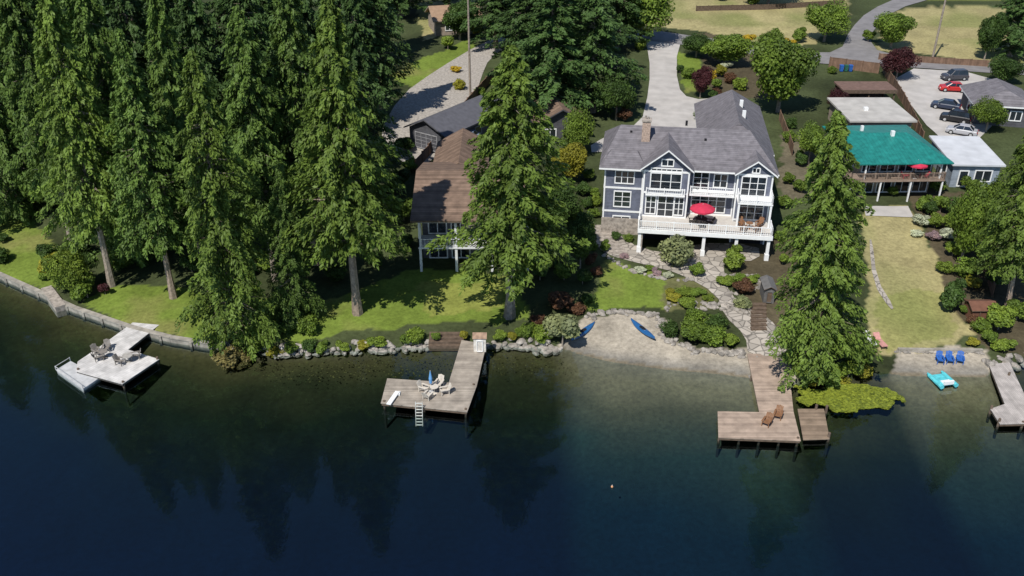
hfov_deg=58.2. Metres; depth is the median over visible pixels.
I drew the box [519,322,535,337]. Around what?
shrub
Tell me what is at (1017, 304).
shrub
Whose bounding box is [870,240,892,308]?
stepping stone path
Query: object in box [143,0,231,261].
cedar tree
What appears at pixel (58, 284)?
shrub
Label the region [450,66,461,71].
flowering shrub
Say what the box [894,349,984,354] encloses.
garden rocks
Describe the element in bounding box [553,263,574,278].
shrub
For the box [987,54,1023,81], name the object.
broadleaf tree
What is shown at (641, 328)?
kayak
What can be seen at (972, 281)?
shrub
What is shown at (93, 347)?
deck chair
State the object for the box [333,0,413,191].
fir tree
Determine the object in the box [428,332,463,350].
timber steps
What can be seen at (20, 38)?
cedar tree
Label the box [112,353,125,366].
deck chair
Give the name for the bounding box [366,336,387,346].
shrub
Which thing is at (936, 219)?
shrub
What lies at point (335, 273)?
shrub
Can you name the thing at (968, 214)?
broadleaf tree
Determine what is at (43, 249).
shrub
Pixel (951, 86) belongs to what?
parked car
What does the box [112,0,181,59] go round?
fir tree
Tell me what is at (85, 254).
shrub
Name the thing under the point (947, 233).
flowering shrub
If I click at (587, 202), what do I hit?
shrub
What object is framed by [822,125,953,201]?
teal roof house
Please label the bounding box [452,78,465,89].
shrub
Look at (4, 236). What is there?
shrub
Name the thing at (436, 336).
shrub
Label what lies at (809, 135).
broadleaf tree
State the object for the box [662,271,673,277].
flowering shrub
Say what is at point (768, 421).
adirondack chair
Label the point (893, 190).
shrub
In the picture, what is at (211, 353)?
shrub
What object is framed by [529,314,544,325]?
rust shrub
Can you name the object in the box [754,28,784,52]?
broadleaf tree
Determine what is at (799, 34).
shrub
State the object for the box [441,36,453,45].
shrub
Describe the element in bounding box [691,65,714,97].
broadleaf tree
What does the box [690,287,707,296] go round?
shrub
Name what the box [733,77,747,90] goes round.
shrub
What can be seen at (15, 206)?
cedar tree
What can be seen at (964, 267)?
shrub
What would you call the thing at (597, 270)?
rust shrub
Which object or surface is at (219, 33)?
fir tree
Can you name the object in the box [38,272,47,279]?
shrub
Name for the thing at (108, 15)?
fir tree
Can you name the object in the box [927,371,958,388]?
pedal boat
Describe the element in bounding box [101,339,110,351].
deck chair
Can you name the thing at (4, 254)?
shrub
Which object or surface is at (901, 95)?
wooden fence
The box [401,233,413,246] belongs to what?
shrub
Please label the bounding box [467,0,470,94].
utility pole
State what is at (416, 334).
shrub
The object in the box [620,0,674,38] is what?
broadleaf tree
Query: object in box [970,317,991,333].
shrub
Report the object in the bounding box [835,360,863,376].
shrub
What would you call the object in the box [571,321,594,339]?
kayak
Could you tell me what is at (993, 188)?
broadleaf tree
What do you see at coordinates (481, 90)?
shrub
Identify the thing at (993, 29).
broadleaf tree
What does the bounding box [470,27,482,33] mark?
shrub
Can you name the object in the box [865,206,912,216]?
concrete path
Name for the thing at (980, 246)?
shrub
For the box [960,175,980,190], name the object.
shrub
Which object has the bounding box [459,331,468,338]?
shrub
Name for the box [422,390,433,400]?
deck chair
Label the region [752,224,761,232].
deck chair
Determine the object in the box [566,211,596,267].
broadleaf tree
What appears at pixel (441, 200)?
cedar roof house
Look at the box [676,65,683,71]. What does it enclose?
shrub
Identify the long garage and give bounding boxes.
[403,90,515,152]
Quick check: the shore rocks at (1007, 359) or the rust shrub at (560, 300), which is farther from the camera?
the rust shrub at (560, 300)
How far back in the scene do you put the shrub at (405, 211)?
112.73 m
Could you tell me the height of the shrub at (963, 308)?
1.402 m
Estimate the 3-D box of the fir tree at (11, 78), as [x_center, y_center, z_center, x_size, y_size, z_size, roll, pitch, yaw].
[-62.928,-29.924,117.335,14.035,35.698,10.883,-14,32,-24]
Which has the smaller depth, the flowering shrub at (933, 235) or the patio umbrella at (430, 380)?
the patio umbrella at (430, 380)
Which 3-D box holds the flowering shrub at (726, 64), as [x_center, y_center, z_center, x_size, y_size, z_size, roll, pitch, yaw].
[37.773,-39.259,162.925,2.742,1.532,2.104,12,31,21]
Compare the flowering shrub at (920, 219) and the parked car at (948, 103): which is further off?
the parked car at (948, 103)
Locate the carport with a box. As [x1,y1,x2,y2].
[834,81,897,100]
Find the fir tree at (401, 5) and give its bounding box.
[388,0,432,16]
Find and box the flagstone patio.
[596,236,785,355]
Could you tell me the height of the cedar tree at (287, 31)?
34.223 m
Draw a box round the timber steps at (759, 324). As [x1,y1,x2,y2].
[750,303,766,330]
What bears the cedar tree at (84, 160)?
on the ground
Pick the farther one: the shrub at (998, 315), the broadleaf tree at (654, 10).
the broadleaf tree at (654, 10)
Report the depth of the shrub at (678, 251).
103.57 m
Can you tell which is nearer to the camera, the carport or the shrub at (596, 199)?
the shrub at (596, 199)
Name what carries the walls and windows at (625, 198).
on the ground
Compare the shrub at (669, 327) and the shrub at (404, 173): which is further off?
the shrub at (404, 173)
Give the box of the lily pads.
[793,383,905,412]
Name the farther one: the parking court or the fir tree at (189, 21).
the parking court
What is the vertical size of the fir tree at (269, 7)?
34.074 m
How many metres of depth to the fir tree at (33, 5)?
128.59 m
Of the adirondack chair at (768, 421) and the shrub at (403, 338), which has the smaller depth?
the adirondack chair at (768, 421)
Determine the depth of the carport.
146.81 m
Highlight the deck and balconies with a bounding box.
[636,186,773,260]
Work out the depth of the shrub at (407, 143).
130.37 m
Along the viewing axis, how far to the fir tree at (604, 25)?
138.29 m
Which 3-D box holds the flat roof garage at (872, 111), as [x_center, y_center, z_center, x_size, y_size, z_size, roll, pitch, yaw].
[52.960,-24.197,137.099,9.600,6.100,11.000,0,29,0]
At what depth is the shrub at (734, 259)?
102.69 m
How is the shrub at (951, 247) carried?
on the ground
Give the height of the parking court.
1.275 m
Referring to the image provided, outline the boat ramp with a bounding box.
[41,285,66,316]
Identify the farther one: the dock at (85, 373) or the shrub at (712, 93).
the shrub at (712, 93)
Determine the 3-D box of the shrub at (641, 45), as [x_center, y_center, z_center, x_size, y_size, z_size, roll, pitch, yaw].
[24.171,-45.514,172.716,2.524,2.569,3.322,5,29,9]
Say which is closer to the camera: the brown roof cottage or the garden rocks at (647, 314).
the garden rocks at (647, 314)
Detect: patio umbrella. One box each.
[428,371,433,392]
[690,203,714,217]
[908,159,927,178]
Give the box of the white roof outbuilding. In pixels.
[929,135,1005,187]
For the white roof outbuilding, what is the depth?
122.20 m
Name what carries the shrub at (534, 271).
on the ground
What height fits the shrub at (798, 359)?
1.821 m
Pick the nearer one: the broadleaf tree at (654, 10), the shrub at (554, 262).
the shrub at (554, 262)
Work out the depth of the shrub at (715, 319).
92.97 m
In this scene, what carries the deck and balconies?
on the ground
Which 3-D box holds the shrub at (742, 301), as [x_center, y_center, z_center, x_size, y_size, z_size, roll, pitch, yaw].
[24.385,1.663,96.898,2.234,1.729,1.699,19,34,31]
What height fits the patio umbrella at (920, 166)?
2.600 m
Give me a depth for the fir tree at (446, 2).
195.95 m
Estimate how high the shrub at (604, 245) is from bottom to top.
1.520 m
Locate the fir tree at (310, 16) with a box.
[273,0,342,200]
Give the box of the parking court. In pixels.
[895,69,991,136]
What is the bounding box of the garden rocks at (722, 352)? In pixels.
[655,318,745,358]
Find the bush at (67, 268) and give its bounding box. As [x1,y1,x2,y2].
[40,242,92,290]
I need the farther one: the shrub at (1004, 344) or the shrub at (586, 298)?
the shrub at (586, 298)
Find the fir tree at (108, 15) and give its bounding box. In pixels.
[63,0,152,70]
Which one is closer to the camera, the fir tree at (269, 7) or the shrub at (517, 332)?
the shrub at (517, 332)
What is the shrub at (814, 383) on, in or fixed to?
on the ground
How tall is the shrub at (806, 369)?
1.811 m
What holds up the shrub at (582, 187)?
on the ground
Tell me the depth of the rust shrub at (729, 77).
155.56 m
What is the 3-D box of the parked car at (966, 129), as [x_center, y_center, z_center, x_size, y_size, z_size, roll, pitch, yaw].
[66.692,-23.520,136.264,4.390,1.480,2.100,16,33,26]
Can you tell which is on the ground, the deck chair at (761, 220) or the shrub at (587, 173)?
the shrub at (587, 173)
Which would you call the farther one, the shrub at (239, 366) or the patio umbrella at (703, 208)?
the patio umbrella at (703, 208)
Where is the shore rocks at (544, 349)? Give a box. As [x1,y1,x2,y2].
[486,337,562,356]
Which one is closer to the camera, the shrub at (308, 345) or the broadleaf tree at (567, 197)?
the shrub at (308, 345)
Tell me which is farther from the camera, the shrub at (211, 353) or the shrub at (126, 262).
the shrub at (126, 262)
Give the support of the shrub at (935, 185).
on the ground
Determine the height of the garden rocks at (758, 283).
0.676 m
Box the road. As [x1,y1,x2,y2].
[624,0,1023,74]
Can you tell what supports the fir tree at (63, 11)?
on the ground
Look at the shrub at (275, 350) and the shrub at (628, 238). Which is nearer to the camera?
the shrub at (275, 350)
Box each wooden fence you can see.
[415,141,431,171]
[464,69,494,101]
[696,0,844,10]
[779,110,793,154]
[828,56,879,73]
[878,53,989,66]
[882,68,924,137]
[984,259,995,296]
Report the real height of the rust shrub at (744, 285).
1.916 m
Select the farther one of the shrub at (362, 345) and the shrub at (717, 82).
the shrub at (717, 82)
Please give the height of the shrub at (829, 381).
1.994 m
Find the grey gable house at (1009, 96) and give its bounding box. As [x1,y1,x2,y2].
[959,78,1023,127]
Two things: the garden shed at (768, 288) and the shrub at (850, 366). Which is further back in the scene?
the garden shed at (768, 288)
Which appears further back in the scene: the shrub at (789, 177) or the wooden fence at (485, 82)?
the wooden fence at (485, 82)
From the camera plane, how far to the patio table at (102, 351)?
89.48 m
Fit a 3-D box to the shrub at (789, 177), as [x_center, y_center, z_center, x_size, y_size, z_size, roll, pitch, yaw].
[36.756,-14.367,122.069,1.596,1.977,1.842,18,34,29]
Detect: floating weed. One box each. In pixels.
[243,352,452,381]
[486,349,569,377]
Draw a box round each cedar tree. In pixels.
[0,0,76,240]
[0,38,68,229]
[28,0,148,287]
[60,0,185,271]
[104,28,201,299]
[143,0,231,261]
[172,49,286,362]
[220,4,314,280]
[261,169,327,338]
[263,0,346,265]
[266,0,411,316]
[425,44,590,319]
[765,109,883,393]
[971,135,1023,305]
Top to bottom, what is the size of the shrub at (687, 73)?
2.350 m
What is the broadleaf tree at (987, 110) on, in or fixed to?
on the ground
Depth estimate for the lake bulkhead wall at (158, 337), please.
96.28 m
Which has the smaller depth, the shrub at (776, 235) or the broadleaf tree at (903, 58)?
the shrub at (776, 235)
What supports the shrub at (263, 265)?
on the ground
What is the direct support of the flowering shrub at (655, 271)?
on the ground
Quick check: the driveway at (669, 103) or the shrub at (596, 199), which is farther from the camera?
the driveway at (669, 103)
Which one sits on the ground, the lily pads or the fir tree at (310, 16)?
the fir tree at (310, 16)
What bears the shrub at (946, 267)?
on the ground
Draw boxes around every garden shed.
[759,275,777,303]
[963,299,996,319]
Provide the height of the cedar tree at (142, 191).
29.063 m
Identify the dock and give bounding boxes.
[55,322,161,406]
[381,332,486,437]
[715,354,830,461]
[986,362,1023,439]
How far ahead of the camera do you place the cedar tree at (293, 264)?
91.22 m
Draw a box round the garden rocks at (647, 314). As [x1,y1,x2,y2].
[584,308,659,319]
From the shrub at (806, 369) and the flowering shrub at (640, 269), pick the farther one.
the flowering shrub at (640, 269)
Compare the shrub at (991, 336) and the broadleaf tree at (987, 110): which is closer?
the shrub at (991, 336)
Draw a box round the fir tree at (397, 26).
[358,3,405,51]
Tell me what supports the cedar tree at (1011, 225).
on the ground
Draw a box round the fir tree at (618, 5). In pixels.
[606,0,654,47]
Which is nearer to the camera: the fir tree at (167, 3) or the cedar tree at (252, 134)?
the cedar tree at (252, 134)
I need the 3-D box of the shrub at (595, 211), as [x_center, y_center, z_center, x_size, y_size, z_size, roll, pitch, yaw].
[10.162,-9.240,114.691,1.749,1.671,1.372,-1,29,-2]
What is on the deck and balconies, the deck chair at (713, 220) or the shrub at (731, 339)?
the deck chair at (713, 220)
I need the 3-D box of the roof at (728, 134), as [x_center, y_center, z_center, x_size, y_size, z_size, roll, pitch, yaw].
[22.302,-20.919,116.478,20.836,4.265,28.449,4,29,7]
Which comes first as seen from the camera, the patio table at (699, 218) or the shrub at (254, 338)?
the shrub at (254, 338)
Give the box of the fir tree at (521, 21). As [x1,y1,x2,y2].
[485,0,556,88]
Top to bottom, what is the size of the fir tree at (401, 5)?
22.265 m
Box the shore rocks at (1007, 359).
[981,353,1023,370]
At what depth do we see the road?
176.95 m
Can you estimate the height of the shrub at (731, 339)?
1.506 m
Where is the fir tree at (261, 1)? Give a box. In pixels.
[255,0,274,43]
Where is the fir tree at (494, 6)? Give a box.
[452,0,521,48]
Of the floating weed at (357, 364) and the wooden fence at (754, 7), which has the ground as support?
the wooden fence at (754, 7)
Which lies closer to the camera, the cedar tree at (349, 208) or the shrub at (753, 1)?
the cedar tree at (349, 208)
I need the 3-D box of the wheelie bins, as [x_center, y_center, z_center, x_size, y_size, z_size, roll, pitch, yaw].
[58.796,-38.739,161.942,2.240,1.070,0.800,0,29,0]
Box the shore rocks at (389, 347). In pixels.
[213,339,428,358]
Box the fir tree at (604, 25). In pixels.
[558,0,648,114]
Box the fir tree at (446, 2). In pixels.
[432,0,461,4]
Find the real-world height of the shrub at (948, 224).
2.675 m
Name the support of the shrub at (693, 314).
on the ground
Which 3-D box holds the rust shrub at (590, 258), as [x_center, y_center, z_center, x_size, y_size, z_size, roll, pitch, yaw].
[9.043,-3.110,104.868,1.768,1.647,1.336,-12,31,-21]
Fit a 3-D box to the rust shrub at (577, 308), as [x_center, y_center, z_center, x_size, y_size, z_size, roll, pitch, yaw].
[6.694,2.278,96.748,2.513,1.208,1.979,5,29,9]
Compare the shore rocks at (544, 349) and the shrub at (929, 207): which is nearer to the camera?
the shore rocks at (544, 349)
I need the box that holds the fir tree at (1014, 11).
[977,0,1023,57]
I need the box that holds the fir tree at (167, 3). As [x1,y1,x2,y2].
[138,0,225,119]
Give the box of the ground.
[0,0,1023,575]
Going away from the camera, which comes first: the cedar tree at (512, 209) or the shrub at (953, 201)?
the cedar tree at (512, 209)
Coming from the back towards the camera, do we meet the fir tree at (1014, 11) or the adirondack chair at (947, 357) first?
the fir tree at (1014, 11)
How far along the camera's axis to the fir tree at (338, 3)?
129.67 m
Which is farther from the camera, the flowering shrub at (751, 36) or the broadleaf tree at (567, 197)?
the flowering shrub at (751, 36)
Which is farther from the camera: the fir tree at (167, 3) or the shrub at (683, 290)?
the fir tree at (167, 3)
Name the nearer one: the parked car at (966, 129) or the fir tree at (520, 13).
the parked car at (966, 129)
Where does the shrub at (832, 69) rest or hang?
on the ground
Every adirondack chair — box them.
[761,412,772,427]
[773,405,783,420]
[935,350,945,364]
[945,350,954,364]
[955,351,964,364]
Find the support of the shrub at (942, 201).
on the ground
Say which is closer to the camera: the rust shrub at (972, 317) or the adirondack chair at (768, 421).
the adirondack chair at (768, 421)
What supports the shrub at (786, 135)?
on the ground
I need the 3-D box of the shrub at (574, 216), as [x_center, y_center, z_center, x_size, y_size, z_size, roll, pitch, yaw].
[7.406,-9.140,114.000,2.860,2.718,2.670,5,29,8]
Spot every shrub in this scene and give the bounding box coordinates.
[0,232,8,241]
[0,247,10,262]
[35,243,59,257]
[37,251,66,273]
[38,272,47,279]
[48,259,85,290]
[60,234,91,252]
[69,273,95,300]
[81,252,91,263]
[97,283,109,293]
[109,252,135,268]
[131,249,154,265]
[179,255,201,271]
[209,349,227,356]
[211,343,249,370]
[234,362,250,369]
[239,351,251,364]
[244,341,264,352]
[247,310,272,341]
[257,253,269,269]
[265,346,283,357]
[272,310,297,334]
[284,341,299,353]
[294,313,317,334]
[301,337,317,352]
[315,339,328,354]
[322,262,347,281]
[335,340,349,351]
[357,339,369,349]
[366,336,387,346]
[367,250,383,265]
[383,168,410,191]
[391,198,412,219]
[395,137,414,148]
[399,334,411,343]
[401,157,417,169]
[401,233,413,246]
[406,326,424,343]
[430,332,440,339]
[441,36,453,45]
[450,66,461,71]
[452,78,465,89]
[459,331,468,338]
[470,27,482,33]
[473,87,485,95]
[492,329,507,340]
[507,332,517,339]
[514,327,522,336]
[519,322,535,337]
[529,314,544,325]
[532,267,546,276]
[533,324,552,343]
[542,313,580,345]
[544,242,559,266]
[547,291,573,309]
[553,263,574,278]
[565,302,587,314]
[567,204,583,221]
[574,181,591,195]
[581,196,592,209]
[581,293,595,304]
[582,169,594,177]
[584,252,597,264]
[587,208,600,217]
[589,187,599,194]
[590,266,602,274]
[591,242,597,250]
[592,193,601,206]
[600,239,610,250]
[611,231,621,239]
[616,106,631,119]
[620,252,629,258]
[623,233,633,242]
[634,38,646,49]
[634,266,646,272]
[645,264,654,270]
[652,267,661,275]
[657,234,694,266]
[659,318,678,337]
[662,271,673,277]
[665,288,680,301]
[673,285,692,296]
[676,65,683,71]
[677,296,696,307]
[680,319,707,340]
[682,67,693,78]
[684,307,711,324]
[689,261,705,274]
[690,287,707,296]
[699,324,726,346]
[701,293,713,301]
[702,312,729,329]
[708,90,717,96]
[711,78,721,86]
[712,87,721,94]
[715,64,727,74]
[716,275,733,285]
[720,62,733,67]
[723,244,746,269]
[724,72,736,83]
[724,333,739,345]
[732,273,747,282]
[732,277,755,292]
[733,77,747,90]
[733,294,752,308]
[743,34,756,39]
[747,0,759,4]
[747,274,759,282]
[774,230,787,241]
[776,194,794,206]
[779,253,788,263]
[781,130,796,142]
[782,172,795,182]
[783,215,799,229]
[786,117,797,128]
[792,27,806,40]
[792,179,807,190]
[792,357,799,369]
[794,362,820,381]
[795,149,808,164]
[808,377,822,386]
[820,365,846,384]
[827,65,836,73]
[831,376,852,385]
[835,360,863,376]
[849,345,873,363]
[855,363,874,378]
[862,29,876,39]
[887,186,898,194]
[911,229,923,237]
[912,213,930,224]
[915,194,932,209]
[921,200,938,213]
[925,230,941,239]
[927,212,945,227]
[929,181,946,190]
[933,196,949,211]
[935,261,954,272]
[939,228,953,238]
[939,277,966,309]
[944,213,954,229]
[945,241,965,255]
[946,196,959,211]
[953,256,978,277]
[959,305,967,312]
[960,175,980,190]
[965,275,982,287]
[965,337,980,345]
[966,314,978,324]
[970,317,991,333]
[974,243,995,263]
[981,329,998,343]
[985,270,1005,284]
[986,303,1017,329]
[990,338,1017,351]
[1007,298,1023,319]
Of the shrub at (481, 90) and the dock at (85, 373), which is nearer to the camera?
the dock at (85, 373)
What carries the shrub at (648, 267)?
on the ground
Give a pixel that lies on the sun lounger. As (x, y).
(882, 343)
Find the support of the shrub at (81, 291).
on the ground
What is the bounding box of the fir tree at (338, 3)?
[317,0,386,126]
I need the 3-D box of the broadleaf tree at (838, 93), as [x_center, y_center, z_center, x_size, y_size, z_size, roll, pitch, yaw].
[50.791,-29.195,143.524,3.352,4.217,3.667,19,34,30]
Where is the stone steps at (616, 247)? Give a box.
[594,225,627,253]
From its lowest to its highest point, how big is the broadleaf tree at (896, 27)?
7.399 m
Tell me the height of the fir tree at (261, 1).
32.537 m
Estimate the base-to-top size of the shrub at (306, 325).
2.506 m
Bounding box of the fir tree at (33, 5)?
[27,0,38,24]
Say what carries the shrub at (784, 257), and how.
on the ground
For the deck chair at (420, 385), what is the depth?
84.55 m
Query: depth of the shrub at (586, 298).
97.86 m
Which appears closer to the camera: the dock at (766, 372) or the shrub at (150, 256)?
the dock at (766, 372)
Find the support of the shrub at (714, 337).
on the ground
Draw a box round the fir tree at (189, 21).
[166,0,243,187]
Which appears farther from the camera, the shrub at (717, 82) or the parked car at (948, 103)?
the shrub at (717, 82)
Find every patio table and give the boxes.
[99,349,107,358]
[122,352,132,362]
[429,384,438,394]
[696,216,707,221]
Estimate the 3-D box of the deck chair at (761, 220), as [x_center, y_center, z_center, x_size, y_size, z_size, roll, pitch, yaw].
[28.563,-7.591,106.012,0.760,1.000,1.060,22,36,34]
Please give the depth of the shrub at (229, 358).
89.54 m
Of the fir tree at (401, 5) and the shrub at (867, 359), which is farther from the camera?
the fir tree at (401, 5)
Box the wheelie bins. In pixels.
[839,64,853,70]
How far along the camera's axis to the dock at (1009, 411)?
83.70 m
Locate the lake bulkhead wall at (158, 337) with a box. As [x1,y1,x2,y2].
[0,272,212,352]
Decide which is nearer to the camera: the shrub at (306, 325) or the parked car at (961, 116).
the shrub at (306, 325)
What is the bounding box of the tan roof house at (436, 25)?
[425,5,479,35]
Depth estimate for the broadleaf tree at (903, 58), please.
155.99 m
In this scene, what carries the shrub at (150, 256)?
on the ground
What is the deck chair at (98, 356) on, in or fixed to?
on the dock at (85, 373)
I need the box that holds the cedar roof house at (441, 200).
[410,128,535,271]
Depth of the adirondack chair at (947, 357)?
89.58 m
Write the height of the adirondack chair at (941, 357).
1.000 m
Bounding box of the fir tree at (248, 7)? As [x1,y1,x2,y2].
[213,0,282,189]
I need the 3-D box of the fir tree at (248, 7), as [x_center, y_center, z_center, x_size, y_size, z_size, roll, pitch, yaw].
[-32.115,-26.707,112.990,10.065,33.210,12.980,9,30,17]
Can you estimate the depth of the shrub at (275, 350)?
91.18 m
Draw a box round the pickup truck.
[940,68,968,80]
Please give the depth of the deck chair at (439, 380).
85.39 m
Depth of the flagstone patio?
103.44 m
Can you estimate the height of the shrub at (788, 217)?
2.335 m
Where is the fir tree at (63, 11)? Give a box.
[36,0,111,187]
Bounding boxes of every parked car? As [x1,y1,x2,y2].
[470,130,480,134]
[930,98,961,109]
[938,81,962,92]
[939,109,971,123]
[945,123,978,135]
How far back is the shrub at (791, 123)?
137.36 m
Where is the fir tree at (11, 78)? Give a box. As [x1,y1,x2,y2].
[0,11,35,158]
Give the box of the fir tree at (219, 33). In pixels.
[185,0,272,119]
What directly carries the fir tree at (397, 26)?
on the ground
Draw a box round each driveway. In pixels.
[382,35,507,161]
[591,41,707,151]
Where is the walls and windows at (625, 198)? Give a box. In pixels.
[601,152,773,244]
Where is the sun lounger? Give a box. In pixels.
[873,332,887,348]
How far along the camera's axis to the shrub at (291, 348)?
91.23 m
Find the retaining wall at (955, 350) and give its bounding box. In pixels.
[898,347,982,352]
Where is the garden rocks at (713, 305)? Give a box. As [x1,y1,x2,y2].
[664,300,751,313]
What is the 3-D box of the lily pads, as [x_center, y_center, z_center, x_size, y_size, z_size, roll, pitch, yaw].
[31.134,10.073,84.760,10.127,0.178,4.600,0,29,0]
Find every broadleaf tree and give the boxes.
[441,0,477,39]
[541,183,582,223]
[550,142,587,181]
[560,106,595,144]
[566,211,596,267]
[593,72,636,119]
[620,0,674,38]
[681,32,710,57]
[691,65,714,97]
[700,33,751,61]
[747,34,820,112]
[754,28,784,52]
[794,119,823,163]
[804,0,851,41]
[826,87,848,104]
[873,11,917,47]
[880,46,921,77]
[948,187,995,259]
[968,95,1008,131]
[973,175,1010,226]
[977,12,1008,59]
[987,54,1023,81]
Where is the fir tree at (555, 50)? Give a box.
[511,0,595,109]
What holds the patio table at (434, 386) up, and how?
on the dock at (463, 381)
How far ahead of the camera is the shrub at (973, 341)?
91.21 m
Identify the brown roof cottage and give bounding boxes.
[526,90,582,143]
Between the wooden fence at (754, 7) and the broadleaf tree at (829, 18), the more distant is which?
the wooden fence at (754, 7)
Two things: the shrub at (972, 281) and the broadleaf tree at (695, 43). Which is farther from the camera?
the broadleaf tree at (695, 43)
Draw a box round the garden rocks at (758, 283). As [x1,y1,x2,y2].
[723,273,760,295]
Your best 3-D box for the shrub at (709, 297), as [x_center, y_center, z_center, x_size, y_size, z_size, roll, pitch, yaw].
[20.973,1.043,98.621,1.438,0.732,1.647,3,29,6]
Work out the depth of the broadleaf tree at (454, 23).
175.50 m
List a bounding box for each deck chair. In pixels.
[90,343,102,355]
[90,352,103,361]
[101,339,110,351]
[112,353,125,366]
[130,348,140,359]
[416,380,429,393]
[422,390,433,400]
[434,374,443,388]
[439,383,451,395]
[688,216,697,224]
[705,217,715,225]
[738,216,744,224]
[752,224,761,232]
[755,217,764,226]
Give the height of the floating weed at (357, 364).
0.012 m
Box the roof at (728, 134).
[599,90,778,177]
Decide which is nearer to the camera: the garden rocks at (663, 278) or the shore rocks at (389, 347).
the shore rocks at (389, 347)
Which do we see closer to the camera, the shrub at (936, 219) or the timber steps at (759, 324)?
the timber steps at (759, 324)
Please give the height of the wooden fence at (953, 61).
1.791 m
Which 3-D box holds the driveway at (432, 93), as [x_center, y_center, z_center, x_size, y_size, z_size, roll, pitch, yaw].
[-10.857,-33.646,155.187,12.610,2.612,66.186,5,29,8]
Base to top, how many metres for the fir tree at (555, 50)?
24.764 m
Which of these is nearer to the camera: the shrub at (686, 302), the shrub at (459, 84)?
the shrub at (686, 302)
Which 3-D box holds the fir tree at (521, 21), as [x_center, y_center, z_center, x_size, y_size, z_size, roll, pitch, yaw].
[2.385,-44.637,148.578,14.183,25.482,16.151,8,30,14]
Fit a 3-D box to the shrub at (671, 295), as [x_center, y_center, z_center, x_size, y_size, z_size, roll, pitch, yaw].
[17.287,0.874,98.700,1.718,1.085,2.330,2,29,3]
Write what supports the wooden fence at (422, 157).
on the ground
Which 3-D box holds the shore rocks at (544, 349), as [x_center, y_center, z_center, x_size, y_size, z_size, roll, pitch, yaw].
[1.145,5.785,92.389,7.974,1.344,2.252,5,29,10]
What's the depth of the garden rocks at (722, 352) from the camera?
90.96 m
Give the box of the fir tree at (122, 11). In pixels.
[101,0,178,193]
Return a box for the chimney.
[641,115,651,141]
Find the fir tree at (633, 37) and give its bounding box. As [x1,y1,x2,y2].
[536,0,640,59]
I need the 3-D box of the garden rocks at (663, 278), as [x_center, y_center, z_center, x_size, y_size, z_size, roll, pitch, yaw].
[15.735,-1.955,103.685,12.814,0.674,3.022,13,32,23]
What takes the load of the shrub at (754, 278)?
on the ground
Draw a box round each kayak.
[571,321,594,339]
[631,318,654,338]
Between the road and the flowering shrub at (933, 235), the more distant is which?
the road
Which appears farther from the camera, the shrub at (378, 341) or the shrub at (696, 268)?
the shrub at (696, 268)
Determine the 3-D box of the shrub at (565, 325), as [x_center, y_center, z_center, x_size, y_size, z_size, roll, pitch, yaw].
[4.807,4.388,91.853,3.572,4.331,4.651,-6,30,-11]
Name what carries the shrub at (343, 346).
on the ground
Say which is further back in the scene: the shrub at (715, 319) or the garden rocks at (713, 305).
the garden rocks at (713, 305)
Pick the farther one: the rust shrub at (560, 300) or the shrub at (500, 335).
the rust shrub at (560, 300)
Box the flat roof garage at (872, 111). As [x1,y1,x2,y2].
[827,97,916,127]
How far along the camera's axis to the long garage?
131.60 m
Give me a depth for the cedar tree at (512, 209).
87.22 m
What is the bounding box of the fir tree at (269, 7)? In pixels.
[253,0,310,106]
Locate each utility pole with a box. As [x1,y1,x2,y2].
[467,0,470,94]
[932,0,945,56]
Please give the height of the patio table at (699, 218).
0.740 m
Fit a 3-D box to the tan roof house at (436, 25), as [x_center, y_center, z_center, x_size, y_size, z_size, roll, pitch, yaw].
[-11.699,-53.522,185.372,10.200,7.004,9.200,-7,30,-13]
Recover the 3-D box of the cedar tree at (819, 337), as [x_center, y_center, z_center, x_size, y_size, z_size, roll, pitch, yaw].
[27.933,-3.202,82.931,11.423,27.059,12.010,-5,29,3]
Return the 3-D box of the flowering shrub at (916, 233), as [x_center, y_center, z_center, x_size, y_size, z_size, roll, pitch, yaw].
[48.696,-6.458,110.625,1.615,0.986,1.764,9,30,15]
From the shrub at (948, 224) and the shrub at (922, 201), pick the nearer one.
the shrub at (948, 224)
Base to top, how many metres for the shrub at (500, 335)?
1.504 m
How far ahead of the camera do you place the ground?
83.83 m
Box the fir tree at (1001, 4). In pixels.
[994,1,1023,21]
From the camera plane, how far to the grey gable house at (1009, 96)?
139.64 m
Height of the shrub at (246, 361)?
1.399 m
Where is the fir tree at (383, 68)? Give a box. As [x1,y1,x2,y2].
[361,0,419,120]
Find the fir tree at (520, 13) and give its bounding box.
[490,0,575,40]
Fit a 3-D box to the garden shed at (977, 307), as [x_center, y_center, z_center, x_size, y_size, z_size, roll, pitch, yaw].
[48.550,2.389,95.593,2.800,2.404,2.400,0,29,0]
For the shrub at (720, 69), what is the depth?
158.40 m
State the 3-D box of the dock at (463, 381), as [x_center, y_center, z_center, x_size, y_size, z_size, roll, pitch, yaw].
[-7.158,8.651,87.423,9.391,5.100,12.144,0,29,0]
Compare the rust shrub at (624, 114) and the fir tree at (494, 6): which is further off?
the fir tree at (494, 6)
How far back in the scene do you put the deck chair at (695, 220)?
106.49 m
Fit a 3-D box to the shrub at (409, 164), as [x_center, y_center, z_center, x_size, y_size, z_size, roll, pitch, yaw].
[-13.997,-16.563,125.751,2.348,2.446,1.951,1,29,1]
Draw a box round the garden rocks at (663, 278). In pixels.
[601,253,709,281]
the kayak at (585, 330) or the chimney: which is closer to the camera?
the kayak at (585, 330)
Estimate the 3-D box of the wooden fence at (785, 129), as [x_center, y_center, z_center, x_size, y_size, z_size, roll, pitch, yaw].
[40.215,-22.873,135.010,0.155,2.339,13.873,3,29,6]
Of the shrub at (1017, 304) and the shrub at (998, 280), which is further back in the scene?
the shrub at (998, 280)

